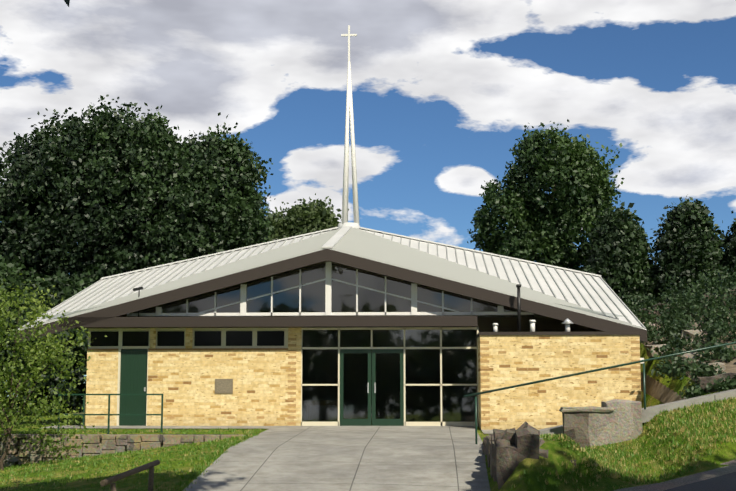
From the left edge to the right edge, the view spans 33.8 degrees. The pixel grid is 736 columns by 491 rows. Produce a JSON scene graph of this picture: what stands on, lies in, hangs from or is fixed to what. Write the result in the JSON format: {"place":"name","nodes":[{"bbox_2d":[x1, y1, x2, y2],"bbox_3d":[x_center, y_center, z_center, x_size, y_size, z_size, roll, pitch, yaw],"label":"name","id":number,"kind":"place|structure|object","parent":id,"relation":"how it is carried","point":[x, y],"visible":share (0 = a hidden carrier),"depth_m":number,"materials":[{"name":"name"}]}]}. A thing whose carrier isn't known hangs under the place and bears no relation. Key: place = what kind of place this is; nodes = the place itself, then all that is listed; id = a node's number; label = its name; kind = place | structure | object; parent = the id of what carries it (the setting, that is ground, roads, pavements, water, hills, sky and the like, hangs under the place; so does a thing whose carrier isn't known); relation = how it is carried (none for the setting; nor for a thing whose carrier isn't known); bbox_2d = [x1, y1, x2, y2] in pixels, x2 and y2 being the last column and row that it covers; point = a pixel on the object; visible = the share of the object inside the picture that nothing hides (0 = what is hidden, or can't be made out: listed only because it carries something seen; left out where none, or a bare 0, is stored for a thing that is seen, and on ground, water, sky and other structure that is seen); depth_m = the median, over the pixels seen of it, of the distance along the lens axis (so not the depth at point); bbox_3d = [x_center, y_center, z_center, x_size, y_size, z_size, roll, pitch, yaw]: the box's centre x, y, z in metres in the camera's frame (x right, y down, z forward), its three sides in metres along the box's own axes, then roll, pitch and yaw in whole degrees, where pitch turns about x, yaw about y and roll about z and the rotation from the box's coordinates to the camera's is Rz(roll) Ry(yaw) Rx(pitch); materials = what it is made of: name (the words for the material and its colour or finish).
{"place":"outdoors","nodes":[
{"label":"outdoors","id":0,"kind":"place"},
{"bbox_2d":[0,342,735,490],"bbox_3d":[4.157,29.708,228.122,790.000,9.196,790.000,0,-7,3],"label":"ground","id":1,"kind":"structure","parent":0,"point":[555,452],"depth_m":24.51,"materials":[{"name":"green plant"}]},
{"bbox_2d":[0,251,100,415],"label":"tree","id":2,"kind":"object","parent":1,"relation":"on","point":[12,267],"depth_m":53.86,"materials":[{"name":"green plant"}]},
{"bbox_2d":[0,273,106,469],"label":"bush","id":3,"kind":"object","parent":1,"relation":"on","point":[56,348],"depth_m":30.14,"materials":[{"name":"green plant"}]},
{"bbox_2d":[57,394,162,433],"bbox_3d":[-7.464,4.623,32.699,3.961,1.235,1.938,-7,-10,45],"label":"handrail","id":4,"kind":"object","parent":1,"relation":"on","point":[108,428],"visible":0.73,"depth_m":32.04,"materials":[{"name":"green metal"}]},
{"bbox_2d":[0,434,244,466],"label":"retaining wall","id":5,"kind":"structure","parent":1,"relation":"on","point":[112,443],"depth_m":31.25,"materials":[{"name":"stone"}]},
{"bbox_2d":[0,94,249,374],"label":"tree","id":6,"kind":"object","parent":1,"relation":"on","point":[159,140],"depth_m":59.08,"materials":[{"name":"green plant"}]},
{"bbox_2d":[100,460,159,490],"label":"wooden rail","id":7,"kind":"object","parent":1,"relation":"on","point":[123,475],"visible":1,"depth_m":21.20,"materials":[{"name":"brown wood"}]},
{"bbox_2d":[0,427,263,490],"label":"grass tufts","id":8,"kind":"object","parent":1,"relation":"on","point":[223,447],"visible":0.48,"depth_m":27.09,"materials":[{"name":"green plant"}]},
{"bbox_2d":[43,425,273,428],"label":"path","id":9,"kind":"structure","parent":1,"relation":"on","point":[201,427],"depth_m":34.13,"materials":[{"name":"concrete"}]},
{"bbox_2d":[140,112,279,262],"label":"tree","id":10,"kind":"object","parent":1,"relation":"on","point":[251,202],"depth_m":60.57,"materials":[{"name":"green plant"}]},
{"bbox_2d":[266,193,348,240],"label":"tree","id":11,"kind":"object","parent":1,"relation":"on","point":[296,213],"depth_m":80.77,"materials":[{"name":"green plant"}]},
{"bbox_2d":[184,426,489,490],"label":"drive","id":12,"kind":"structure","parent":1,"relation":"on","point":[363,458],"depth_m":24.80,"materials":[{"name":"concrete"}]},
{"bbox_2d":[40,260,643,429],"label":"church","id":13,"kind":"structure","parent":1,"relation":"on","point":[327,343],"depth_m":34.99,"materials":[{"name":"beige brick"}]},
{"bbox_2d":[15,226,646,342],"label":"roof","id":14,"kind":"structure","parent":13,"relation":"on","point":[494,278],"depth_m":37.08,"materials":[{"name":"metal"}]},
{"bbox_2d":[338,25,359,228],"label":"spire","id":15,"kind":"structure","parent":14,"relation":"on","point":[349,115],"depth_m":44.05,"materials":[{"name":"white paint"}]},
{"bbox_2d":[482,430,492,433],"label":"footpath","id":16,"kind":"structure","parent":1,"relation":"on","point":[487,431],"depth_m":32.06,"materials":[{"name":"concrete"}]},
{"bbox_2d":[482,421,575,488],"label":"rocks","id":17,"kind":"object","parent":1,"relation":"on","point":[507,451],"depth_m":21.20,"materials":[{"name":"stone"}]},
{"bbox_2d":[467,119,624,271],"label":"gum tree","id":18,"kind":"object","parent":1,"relation":"on","point":[521,204],"depth_m":63.86,"materials":[{"name":"green plant"}]},
{"bbox_2d":[463,341,735,443],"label":"handrail","id":19,"kind":"object","parent":1,"relation":"on","point":[610,367],"visible":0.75,"depth_m":27.50,"materials":[{"name":"green metal"}]},
{"bbox_2d":[559,399,642,447],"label":"stone blocks","id":20,"kind":"structure","parent":1,"relation":"on","point":[613,421],"depth_m":27.00,"materials":[{"name":"grey stone"}]},
{"bbox_2d":[576,202,662,308],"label":"columnar tree","id":21,"kind":"object","parent":1,"relation":"on","point":[597,255],"depth_m":59.61,"materials":[{"name":"green plant"}]},
{"bbox_2d":[510,395,735,490],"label":"grass tufts","id":22,"kind":"object","parent":1,"relation":"on","point":[613,466],"visible":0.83,"depth_m":24.20,"materials":[{"name":"green plant"}]},
{"bbox_2d":[614,460,735,490],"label":"curb","id":23,"kind":"structure","parent":1,"relation":"on","point":[697,477],"depth_m":21.30,"materials":[{"name":"grey concrete"}]},
{"bbox_2d":[633,287,735,392],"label":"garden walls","id":24,"kind":"structure","parent":1,"relation":"on","point":[704,380],"depth_m":35.39,"materials":[{"name":"stone"}]},
{"bbox_2d":[645,196,727,303],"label":"columnar tree","id":25,"kind":"object","parent":1,"relation":"on","point":[692,274],"depth_m":58.65,"materials":[{"name":"green plant"}]},
{"bbox_2d":[641,308,735,403],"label":"hillside","id":26,"kind":"structure","parent":1,"relation":"on","point":[661,392],"depth_m":33.26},
{"bbox_2d":[622,265,735,399],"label":"garden shrubs","id":27,"kind":"object","parent":26,"relation":"on","point":[673,321],"visible":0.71,"depth_m":36.82,"materials":[{"name":"green plant"}]},
{"bbox_2d":[715,211,735,286],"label":"columnar tree","id":28,"kind":"object","parent":1,"relation":"on","point":[729,257],"depth_m":58.07,"materials":[{"name":"green plant"}]},
{"bbox_2d":[0,0,735,395],"label":"sky","id":29,"kind":"structure","parent":0,"point":[443,91],"materials":[{"name":"blue"}]},
{"bbox_2d":[539,389,735,438],"bbox_3d":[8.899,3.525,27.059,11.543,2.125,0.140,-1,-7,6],"label":"footpath","id":30,"kind":"structure","parent":0,"point":[650,413],"depth_m":27.20,"materials":[{"name":"concrete"}]},
{"bbox_2d":[664,472,735,490],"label":"road","id":31,"kind":"structure","parent":0,"point":[726,482],"depth_m":20.54,"materials":[{"name":"grey asphalt"}]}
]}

